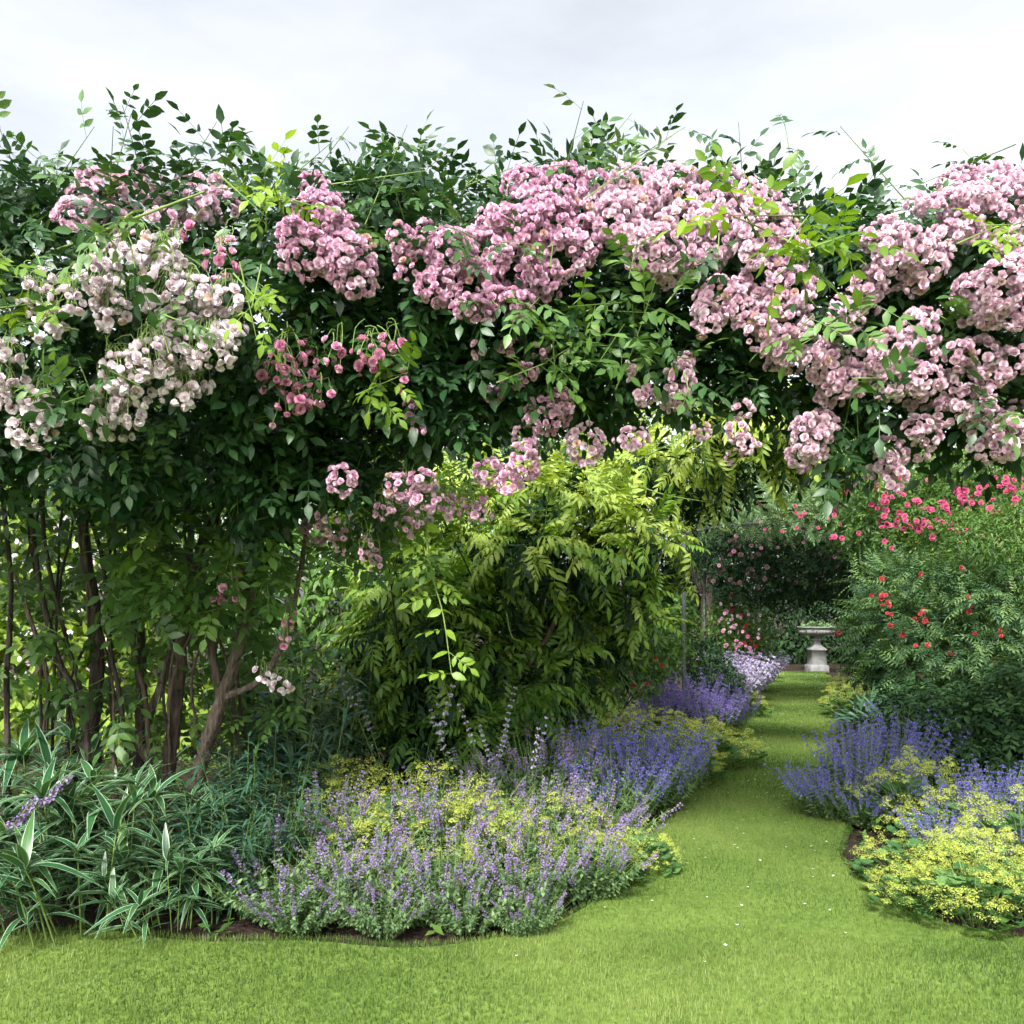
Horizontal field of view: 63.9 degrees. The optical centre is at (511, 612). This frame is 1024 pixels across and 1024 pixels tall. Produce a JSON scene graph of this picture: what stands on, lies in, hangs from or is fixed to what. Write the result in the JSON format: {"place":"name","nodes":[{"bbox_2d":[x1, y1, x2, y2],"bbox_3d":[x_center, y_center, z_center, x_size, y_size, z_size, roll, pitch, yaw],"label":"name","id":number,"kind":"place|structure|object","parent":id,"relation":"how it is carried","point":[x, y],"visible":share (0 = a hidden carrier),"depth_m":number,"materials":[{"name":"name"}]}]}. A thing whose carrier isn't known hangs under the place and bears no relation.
{"place":"outdoors","nodes":[
{"label":"outdoors","id":0,"kind":"place"},
{"bbox_2d":[0,671,1023,1023],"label":"lawn","id":1,"kind":"structure","parent":0,"point":[690,921],"depth_m":3.47,"materials":[{"name":"green plant"}]},
{"bbox_2d":[599,820,682,875],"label":"ladys mantle","id":2,"kind":"object","parent":1,"relation":"on","point":[661,846],"visible":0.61,"depth_m":4.71,"materials":[{"name":"green plant"}]},
{"bbox_2d":[694,721,770,764],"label":"ladys mantle","id":3,"kind":"object","parent":1,"relation":"on","point":[763,754],"visible":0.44,"depth_m":7.86,"materials":[{"name":"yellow plant"}]},
{"bbox_2d":[763,753,896,819],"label":"blue catmint","id":4,"kind":"object","parent":1,"relation":"on","point":[816,802],"visible":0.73,"depth_m":5.85,"materials":[{"name":"grey plant"}]},
{"bbox_2d":[0,617,1023,946],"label":"ground","id":5,"kind":"structure","parent":0,"point":[248,929],"depth_m":4.17,"materials":[{"name":"soil"}]},
{"bbox_2d":[0,774,73,847],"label":"butterfly bush","id":6,"kind":"object","parent":5,"relation":"on","point":[29,809],"visible":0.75,"depth_m":3.78,"materials":[{"name":"purple plant"}]},
{"bbox_2d":[0,789,130,932],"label":"variegated clump","id":7,"kind":"object","parent":5,"relation":"on","point":[6,889],"visible":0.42,"depth_m":3.99,"materials":[{"name":"green plant"}]},
{"bbox_2d":[0,716,133,850],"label":"variegated clump","id":8,"kind":"object","parent":5,"relation":"on","point":[21,755],"visible":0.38,"depth_m":4.75,"materials":[{"name":"green plant"}]},
{"bbox_2d":[0,721,137,885],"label":"variegated clump","id":9,"kind":"object","parent":5,"relation":"on","point":[48,755],"visible":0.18,"depth_m":4.49,"materials":[{"name":"green plant"}]},
{"bbox_2d":[0,756,166,924],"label":"variegated clump","id":10,"kind":"object","parent":5,"relation":"on","point":[44,785],"visible":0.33,"depth_m":4.04,"materials":[{"name":"green plant"}]},
{"bbox_2d":[4,748,195,908],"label":"variegated clump","id":11,"kind":"object","parent":5,"relation":"on","point":[82,796],"visible":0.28,"depth_m":4.13,"materials":[{"name":"green plant"}]},
{"bbox_2d":[0,758,208,948],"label":"variegated clump","id":12,"kind":"object","parent":5,"relation":"on","point":[20,855],"visible":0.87,"depth_m":3.73,"materials":[{"name":"green plant"}]},
{"bbox_2d":[0,454,257,762],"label":"flowering shrub","id":13,"kind":"object","parent":5,"relation":"on","point":[77,632],"visible":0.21,"depth_m":8.20,"materials":[{"name":"green plant"}]},
{"bbox_2d":[42,778,249,923],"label":"variegated clump","id":14,"kind":"object","parent":5,"relation":"on","point":[121,847],"visible":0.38,"depth_m":4.08,"materials":[{"name":"green plant"}]},
{"bbox_2d":[65,822,273,948],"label":"variegated clump","id":15,"kind":"object","parent":5,"relation":"on","point":[196,861],"visible":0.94,"depth_m":3.79,"materials":[{"name":"green plant"}]},
{"bbox_2d":[157,788,287,929],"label":"lance leaved clump","id":16,"kind":"object","parent":5,"relation":"on","point":[248,840],"visible":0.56,"depth_m":4.01,"materials":[{"name":"green plant"}]},
{"bbox_2d":[158,731,289,877],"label":"lance leaved clump","id":17,"kind":"object","parent":5,"relation":"on","point":[247,788],"visible":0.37,"depth_m":4.54,"materials":[{"name":"green plant"}]},
{"bbox_2d":[0,84,478,867],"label":"climbing rose","id":18,"kind":"object","parent":5,"relation":"on","point":[146,352],"visible":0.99,"depth_m":3.53,"materials":[{"name":"green plant"}]},
{"bbox_2d":[0,104,484,859],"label":"climbing rose","id":19,"kind":"object","parent":5,"relation":"on","point":[318,332],"visible":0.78,"depth_m":3.79,"materials":[{"name":"green plant"}]},
{"bbox_2d":[142,483,384,713],"bbox_3d":[-2.756,-0.183,9.608,3.571,3.465,2.491,0,0,0],"label":"leafy shrub","id":20,"kind":"object","parent":5,"relation":"on","point":[319,597],"visible":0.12,"depth_m":9.08,"materials":[{"name":"green plant"}]},
{"bbox_2d":[191,715,343,844],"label":"lance leaved clump","id":21,"kind":"object","parent":5,"relation":"on","point":[303,774],"visible":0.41,"depth_m":4.96,"materials":[{"name":"green plant"}]},
{"bbox_2d":[201,776,335,911],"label":"lance leaved clump","id":22,"kind":"object","parent":5,"relation":"on","point":[288,843],"visible":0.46,"depth_m":4.26,"materials":[{"name":"green plant"}]},
{"bbox_2d":[190,815,373,926],"bbox_3d":[-1.090,1.285,4.053,0.886,0.432,0.989,0,3,-9],"label":"catmint","id":23,"kind":"object","parent":5,"relation":"on","point":[264,880],"visible":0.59,"depth_m":3.93,"materials":[{"name":"purple plant"}]},
{"bbox_2d":[194,633,382,798],"bbox_3d":[-1.815,0.882,6.733,1.638,1.376,1.612,4,-11,-9],"label":"lance leaved clump","id":24,"kind":"object","parent":5,"relation":"on","point":[292,726],"visible":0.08,"depth_m":6.46,"materials":[{"name":"green plant"}]},
{"bbox_2d":[238,867,360,936],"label":"catmint","id":25,"kind":"object","parent":5,"relation":"on","point":[310,921],"visible":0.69,"depth_m":3.76,"materials":[{"name":"green plant"}]},
{"bbox_2d":[228,760,373,843],"bbox_3d":[-1.308,1.224,5.250,0.994,0.510,0.928,-5,-4,13],"label":"ladys mantle","id":26,"kind":"object","parent":5,"relation":"on","point":[336,778],"visible":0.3,"depth_m":5.18,"materials":[{"name":"yellow plant"}]},
{"bbox_2d":[215,653,390,810],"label":"lance leaved clump","id":27,"kind":"object","parent":5,"relation":"on","point":[340,728],"visible":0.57,"depth_m":5.62,"materials":[{"name":"green plant"}]},
{"bbox_2d":[202,571,407,793],"bbox_3d":[-1.640,0.555,6.754,1.776,2.098,1.821,-2,-7,-17],"label":"lance leaved clump","id":28,"kind":"object","parent":5,"relation":"on","point":[279,701],"visible":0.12,"depth_m":6.37,"materials":[{"name":"green plant"}]},
{"bbox_2d":[219,770,390,874],"bbox_3d":[-1.158,1.219,4.737,1.020,0.566,1.026,0,0,28],"label":"catmint","id":29,"kind":"object","parent":5,"relation":"on","point":[342,804],"visible":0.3,"depth_m":4.68,"materials":[{"name":"purple plant"}]},
{"bbox_2d":[269,754,414,823],"bbox_3d":[-1.107,1.199,5.363,1.140,0.554,1.112,0,0,0],"label":"ladys mantle","id":30,"kind":"object","parent":5,"relation":"on","point":[373,767],"visible":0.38,"depth_m":5.36,"materials":[{"name":"yellow plant"}]},
{"bbox_2d":[267,827,439,927],"bbox_3d":[-0.768,1.279,3.993,0.827,0.448,0.768,-4,0,4],"label":"catmint","id":31,"kind":"object","parent":5,"relation":"on","point":[334,864],"visible":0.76,"depth_m":3.91,"materials":[{"name":"purple plant"}]},
{"bbox_2d":[308,655,419,789],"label":"clump","id":32,"kind":"object","parent":5,"relation":"on","point":[374,692],"visible":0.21,"depth_m":6.55,"materials":[{"name":"green plant"}]},
{"bbox_2d":[293,780,451,879],"bbox_3d":[-0.765,1.233,4.711,0.852,0.537,1.042,0,0,-2],"label":"catmint","id":33,"kind":"object","parent":5,"relation":"on","point":[351,836],"visible":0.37,"depth_m":4.51,"materials":[{"name":"purple plant"}]},
{"bbox_2d":[27,84,721,833],"bbox_3d":[-0.970,-0.552,4.476,4.096,4.168,2.172,0,0,21],"label":"climbing rose","id":34,"kind":"object","parent":5,"relation":"on","point":[541,318],"visible":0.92,"depth_m":3.69,"materials":[{"name":"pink plant"}]},
{"bbox_2d":[321,869,435,938],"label":"catmint","id":35,"kind":"object","parent":5,"relation":"on","point":[398,925],"visible":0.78,"depth_m":3.75,"materials":[{"name":"plant"}]},
{"bbox_2d":[309,804,450,888],"bbox_3d":[-0.751,1.275,4.490,0.793,0.422,0.886,-7,-1,2],"label":"ladys mantle","id":36,"kind":"object","parent":5,"relation":"on","point":[367,835],"visible":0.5,"depth_m":4.42,"materials":[{"name":"yellow plant"}]},
{"bbox_2d":[334,660,455,790],"bbox_3d":[-0.831,0.914,5.870,0.846,1.175,0.687,0,0,-5],"label":"sage","id":37,"kind":"object","parent":5,"relation":"on","point":[431,721],"visible":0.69,"depth_m":5.78,"materials":[{"name":"purple plant"}]},
{"bbox_2d":[318,438,512,773],"bbox_3d":[-0.683,0.136,6.425,1.385,2.807,2.601,0,0,0],"label":"climbing rose","id":38,"kind":"object","parent":5,"relation":"on","point":[440,516],"visible":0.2,"depth_m":5.63,"materials":[{"name":"green plant"}]},
{"bbox_2d":[349,759,504,867],"bbox_3d":[-0.527,1.202,5.049,1.063,0.548,1.088,0,0,-17],"label":"ladys mantle","id":39,"kind":"object","parent":5,"relation":"on","point":[438,792],"visible":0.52,"depth_m":5.05,"materials":[{"name":"yellow plant"}]},
{"bbox_2d":[364,821,503,927],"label":"catmint","id":40,"kind":"object","parent":5,"relation":"on","point":[449,894],"visible":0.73,"depth_m":3.90,"materials":[{"name":"purple plant"}]},
{"bbox_2d":[374,765,542,879],"bbox_3d":[-0.315,1.214,4.706,1.004,0.578,0.945,4,0,6],"label":"catmint","id":41,"kind":"object","parent":5,"relation":"on","point":[434,829],"visible":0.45,"depth_m":4.59,"materials":[{"name":"purple plant"}]},
{"bbox_2d":[397,858,534,936],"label":"catmint","id":42,"kind":"object","parent":5,"relation":"on","point":[462,921],"visible":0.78,"depth_m":3.77,"materials":[{"name":"green plant"}]},
{"bbox_2d":[406,788,544,877],"bbox_3d":[-0.250,1.251,4.760,0.906,0.459,0.874,0,0,-22],"label":"ladys mantle","id":43,"kind":"object","parent":5,"relation":"on","point":[469,821],"visible":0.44,"depth_m":4.69,"materials":[{"name":"yellow plant"}]},
{"bbox_2d":[401,746,560,825],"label":"catmint","id":44,"kind":"object","parent":5,"relation":"on","point":[473,771],"visible":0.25,"depth_m":5.66,"materials":[{"name":"purple plant"}]},
{"bbox_2d":[442,810,579,890],"bbox_3d":[-0.017,1.274,4.425,0.704,0.419,0.878,3,-6,27],"label":"ladys mantle","id":45,"kind":"object","parent":5,"relation":"on","point":[488,847],"visible":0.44,"depth_m":4.32,"materials":[{"name":"yellow plant"}]},
{"bbox_2d":[0,692,1022,937],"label":"ground cover","id":46,"kind":"object","parent":5,"relation":"on","point":[438,928],"visible":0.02,"depth_m":5.37,"materials":[{"name":"green plant"}]},
{"bbox_2d":[443,816,600,921],"bbox_3d":[0.022,1.284,4.061,0.780,0.436,0.772,-4,0,-44],"label":"catmint","id":47,"kind":"object","parent":5,"relation":"on","point":[542,890],"visible":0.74,"depth_m":3.94,"materials":[{"name":"purple plant"}]},
{"bbox_2d":[473,878,571,935],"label":"catmint","id":48,"kind":"object","parent":5,"relation":"on","point":[526,923],"visible":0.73,"depth_m":3.77,"materials":[{"name":"green plant"}]},
{"bbox_2d":[441,767,609,871],"bbox_3d":[0.048,1.231,4.810,1.042,0.541,1.098,-8,2,-20],"label":"catmint","id":49,"kind":"object","parent":5,"relation":"on","point":[551,825],"visible":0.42,"depth_m":4.73,"materials":[{"name":"purple plant"}]},
{"bbox_2d":[460,726,624,813],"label":"catmint","id":50,"kind":"object","parent":5,"relation":"on","point":[526,776],"visible":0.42,"depth_m":5.76,"materials":[{"name":"purple plant"}]},
{"bbox_2d":[437,375,651,605],"bbox_3d":[0.986,-2.693,21.943,5.820,8.670,7.540,0,0,-34],"label":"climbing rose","id":51,"kind":"object","parent":5,"relation":"on","point":[547,450],"visible":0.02,"depth_m":20.72,"materials":[{"name":"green plant"}]},
{"bbox_2d":[495,791,641,869],"bbox_3d":[0.277,1.271,4.853,0.991,0.422,0.870,2,2,21],"label":"ladys mantle","id":52,"kind":"object","parent":5,"relation":"on","point":[555,807],"visible":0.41,"depth_m":4.78,"materials":[{"name":"yellow plant"}]},
{"bbox_2d":[489,814,658,905],"bbox_3d":[0.344,1.280,4.313,0.923,0.457,0.732,0,0,-17],"label":"catmint","id":53,"kind":"object","parent":5,"relation":"on","point":[577,889],"visible":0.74,"depth_m":4.19,"materials":[{"name":"purple plant"}]},
{"bbox_2d":[526,819,652,887],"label":"ladys mantle","id":54,"kind":"object","parent":5,"relation":"on","point":[640,876],"visible":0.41,"depth_m":4.51,"materials":[{"name":"yellow plant"}]},
{"bbox_2d":[521,769,682,847],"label":"catmint","id":55,"kind":"object","parent":5,"relation":"on","point":[604,822],"visible":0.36,"depth_m":4.93,"materials":[{"name":"purple plant"}]},
{"bbox_2d":[312,377,895,794],"bbox_3d":[0.726,-0.205,7.270,4.914,3.735,2.561,0,0,-7],"label":"wisteria","id":56,"kind":"object","parent":5,"relation":"on","point":[519,565],"visible":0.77,"depth_m":6.76,"materials":[{"name":"green plant"}]},
{"bbox_2d":[536,709,684,797],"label":"blue catmint","id":57,"kind":"object","parent":5,"relation":"on","point":[623,739],"visible":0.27,"depth_m":6.52,"materials":[{"name":"grey plant"}]},
{"bbox_2d":[546,702,681,771],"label":"ladys mantle","id":58,"kind":"object","parent":5,"relation":"on","point":[620,725],"visible":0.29,"depth_m":7.31,"materials":[{"name":"yellow plant"}]},
{"bbox_2d":[544,615,689,741],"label":"rose bush","id":59,"kind":"object","parent":5,"relation":"on","point":[655,664],"visible":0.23,"depth_m":8.79,"materials":[{"name":"green plant"}]},
{"bbox_2d":[550,735,698,827],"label":"blue catmint","id":60,"kind":"object","parent":5,"relation":"on","point":[653,790],"visible":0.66,"depth_m":5.67,"materials":[{"name":"grey plant"}]},
{"bbox_2d":[604,588,700,725],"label":"leafy shrub","id":61,"kind":"object","parent":5,"relation":"on","point":[677,612],"visible":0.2,"depth_m":10.39,"materials":[{"name":"green plant"}]},
{"bbox_2d":[590,727,719,813],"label":"blue catmint","id":62,"kind":"object","parent":5,"relation":"on","point":[669,797],"visible":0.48,"depth_m":6.06,"materials":[{"name":"grey plant"}]},
{"bbox_2d":[604,706,722,767],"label":"ladys mantle","id":63,"kind":"object","parent":5,"relation":"on","point":[662,719],"visible":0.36,"depth_m":7.50,"materials":[{"name":"yellow plant"}]},
{"bbox_2d":[619,684,708,731],"bbox_3d":[1.717,1.151,9.317,0.936,0.710,0.991,0,0,-6],"label":"violet salvia","id":64,"kind":"object","parent":5,"relation":"on","point":[643,706],"visible":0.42,"depth_m":9.14,"materials":[{"name":"purple plant"}]},
{"bbox_2d":[637,720,720,792],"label":"blue catmint","id":65,"kind":"object","parent":5,"relation":"on","point":[697,783],"visible":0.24,"depth_m":6.80,"materials":[{"name":"grey plant"}]},
{"bbox_2d":[644,667,728,735],"bbox_3d":[1.986,1.066,9.560,1.063,0.872,1.008,0,0,21],"label":"violet salvia","id":66,"kind":"object","parent":5,"relation":"on","point":[687,688],"visible":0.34,"depth_m":9.43,"materials":[{"name":"purple plant"}]},
{"bbox_2d":[577,382,820,653],"bbox_3d":[5.775,-2.433,22.899,7.424,8.145,6.979,0,0,37],"label":"tree","id":67,"kind":"object","parent":5,"relation":"on","point":[708,600],"visible":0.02,"depth_m":22.86,"materials":[{"name":"green plant"}]},
{"bbox_2d":[660,710,756,770],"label":"ladys mantle","id":68,"kind":"object","parent":5,"relation":"on","point":[733,749],"visible":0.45,"depth_m":7.56,"materials":[{"name":"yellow plant"}]},
{"bbox_2d":[677,683,750,740],"bbox_3d":[2.249,1.159,9.320,0.842,0.686,0.906,-2,0,-4],"label":"violet salvia","id":69,"kind":"object","parent":5,"relation":"on","point":[727,721],"visible":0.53,"depth_m":9.14,"materials":[{"name":"purple plant"}]},
{"bbox_2d":[686,637,748,722],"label":"dark bush","id":70,"kind":"object","parent":5,"relation":"on","point":[709,659],"visible":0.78,"depth_m":10.89,"materials":[{"name":"green plant"}]},
{"bbox_2d":[679,652,770,701],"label":"lilac catmint","id":71,"kind":"object","parent":5,"relation":"on","point":[751,678],"visible":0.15,"depth_m":11.29,"materials":[{"name":"purple plant"}]},
{"bbox_2d":[671,649,779,701],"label":"lilac catmint","id":72,"kind":"object","parent":5,"relation":"on","point":[735,663],"visible":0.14,"depth_m":12.18,"materials":[{"name":"purple plant"}]},
{"bbox_2d":[704,683,763,737],"bbox_3d":[2.555,1.167,9.710,0.716,0.669,0.731,4,1,-33],"label":"violet salvia","id":73,"kind":"object","parent":5,"relation":"on","point":[740,717],"visible":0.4,"depth_m":9.60,"materials":[{"name":"purple plant"}]},
{"bbox_2d":[693,586,783,674],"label":"flowering shrub","id":74,"kind":"object","parent":5,"relation":"on","point":[740,622],"visible":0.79,"depth_m":13.78,"materials":[{"name":"green plant"}]},
{"bbox_2d":[523,514,959,664],"bbox_3d":[7.693,-0.693,24.760,14.980,4.744,3.064,0,0,0],"label":"hedge","id":75,"kind":"object","parent":5,"relation":"on","point":[797,649],"visible":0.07,"depth_m":24.20,"materials":[{"name":"green plant"}]},
{"bbox_2d":[682,522,864,725],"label":"rose arch","id":76,"kind":"structure","parent":5,"relation":"on","point":[704,605],"depth_m":10.29,"materials":[{"name":"paint"}]},
{"bbox_2d":[673,448,903,558],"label":"climbing rose","id":77,"kind":"object","parent":76,"relation":"on","point":[796,507],"visible":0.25,"depth_m":11.11,"materials":[{"name":"green plant"}]},
{"bbox_2d":[564,114,1023,518],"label":"climbing rose","id":78,"kind":"object","parent":5,"relation":"on","point":[737,257],"visible":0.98,"depth_m":3.45,"materials":[{"name":"pink plant"}]},
{"bbox_2d":[680,502,907,695],"bbox_3d":[4.421,-0.179,13.230,3.684,3.433,1.923,0,0,13],"label":"climbing rose","id":79,"kind":"object","parent":5,"relation":"on","point":[811,564],"visible":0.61,"depth_m":12.97,"materials":[{"name":"green plant"}]},
{"bbox_2d":[797,626,836,671],"bbox_3d":[7.759,0.943,20.900,0.980,1.155,0.980,0,0,0],"label":"stone urn","id":80,"kind":"object","parent":5,"relation":"on","point":[816,657],"visible":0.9,"depth_m":20.71,"materials":[{"name":"white stone"}]},
{"bbox_2d":[818,776,912,829],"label":"blue catmint","id":81,"kind":"object","parent":5,"relation":"on","point":[848,812],"visible":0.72,"depth_m":5.65,"materials":[{"name":"grey plant"}]},
{"bbox_2d":[802,721,940,813],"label":"blue catmint","id":82,"kind":"object","parent":5,"relation":"on","point":[836,753],"visible":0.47,"depth_m":6.09,"materials":[{"name":"grey plant"}]},
{"bbox_2d":[840,616,919,734],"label":"arching shrub","id":83,"kind":"object","parent":5,"relation":"on","point":[853,685],"visible":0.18,"depth_m":9.14,"materials":[{"name":"green plant"}]},
{"bbox_2d":[830,673,941,735],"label":"silvery plant","id":84,"kind":"object","parent":5,"relation":"on","point":[862,702],"visible":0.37,"depth_m":8.10,"materials":[{"name":"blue plant"}]},
{"bbox_2d":[828,714,970,782],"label":"blue catmint","id":85,"kind":"object","parent":5,"relation":"on","point":[929,744],"visible":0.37,"depth_m":6.60,"materials":[{"name":"grey plant"}]},
{"bbox_2d":[838,745,983,830],"bbox_3d":[2.779,1.200,5.600,0.901,0.553,1.006,0,4,-20],"label":"ladys mantle","id":86,"kind":"object","parent":5,"relation":"on","point":[891,785],"visible":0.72,"depth_m":5.62,"materials":[{"name":"green plant"}]},
{"bbox_2d":[803,436,1023,702],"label":"shrub rose","id":87,"kind":"object","parent":5,"relation":"on","point":[890,507],"visible":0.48,"depth_m":9.97,"materials":[{"name":"green plant"}]},
{"bbox_2d":[860,854,968,917],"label":"ladys mantle","id":88,"kind":"object","parent":5,"relation":"on","point":[890,879],"visible":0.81,"depth_m":4.00,"materials":[{"name":"yellow plant"}]},
{"bbox_2d":[849,824,984,892],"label":"ladys mantle","id":89,"kind":"object","parent":5,"relation":"on","point":[891,848],"visible":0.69,"depth_m":4.49,"materials":[{"name":"yellow plant"}]},
{"bbox_2d":[862,701,971,783],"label":"blue catmint","id":90,"kind":"object","parent":5,"relation":"on","point":[888,735],"visible":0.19,"depth_m":7.09,"materials":[{"name":"grey plant"}]},
{"bbox_2d":[824,532,1023,734],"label":"leafy shrub","id":91,"kind":"object","parent":5,"relation":"on","point":[912,645],"visible":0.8,"depth_m":8.31,"materials":[{"name":"green plant"}]},
{"bbox_2d":[865,644,1023,794],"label":"dense bush","id":92,"kind":"object","parent":5,"relation":"on","point":[990,718],"visible":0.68,"depth_m":6.88,"materials":[{"name":"green plant"}]},
{"bbox_2d":[880,784,1016,844],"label":"ladys mantle","id":93,"kind":"object","parent":5,"relation":"on","point":[891,829],"visible":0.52,"depth_m":5.14,"materials":[{"name":"yellow plant"}]},
{"bbox_2d":[894,793,1014,871],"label":"blue catmint","id":94,"kind":"object","parent":5,"relation":"on","point":[910,834],"visible":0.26,"depth_m":4.87,"materials":[{"name":"grey plant"}]},
{"bbox_2d":[887,840,1023,934],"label":"ladys mantle","id":95,"kind":"object","parent":5,"relation":"on","point":[944,881],"visible":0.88,"depth_m":3.93,"materials":[{"name":"yellow plant"}]},
{"bbox_2d":[900,814,1023,903],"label":"ladys mantle","id":96,"kind":"object","parent":5,"relation":"on","point":[970,840],"visible":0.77,"depth_m":4.37,"materials":[{"name":"yellow plant"}]},
{"bbox_2d":[903,754,1023,833],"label":"blue catmint","id":97,"kind":"object","parent":5,"relation":"on","point":[1000,789],"visible":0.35,"depth_m":5.24,"materials":[{"name":"grey plant"}]},
{"bbox_2d":[927,498,1023,690],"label":"leafy shrub","id":98,"kind":"object","parent":5,"relation":"on","point":[999,528],"visible":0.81,"depth_m":8.19,"materials":[{"name":"green plant"}]},
{"bbox_2d":[947,784,1023,865],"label":"ladys mantle","id":99,"kind":"object","parent":5,"relation":"on","point":[995,823],"visible":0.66,"depth_m":4.69,"materials":[{"name":"yellow plant"}]},
{"bbox_2d":[956,839,1023,923],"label":"ladys mantle","id":100,"kind":"object","parent":5,"relation":"on","point":[1012,877],"visible":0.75,"depth_m":3.97,"materials":[{"name":"yellow plant"}]},
{"bbox_2d":[0,0,1023,616],"label":"sky","id":101,"kind":"structure","parent":0,"point":[901,77],"materials":[{"name":"white"}]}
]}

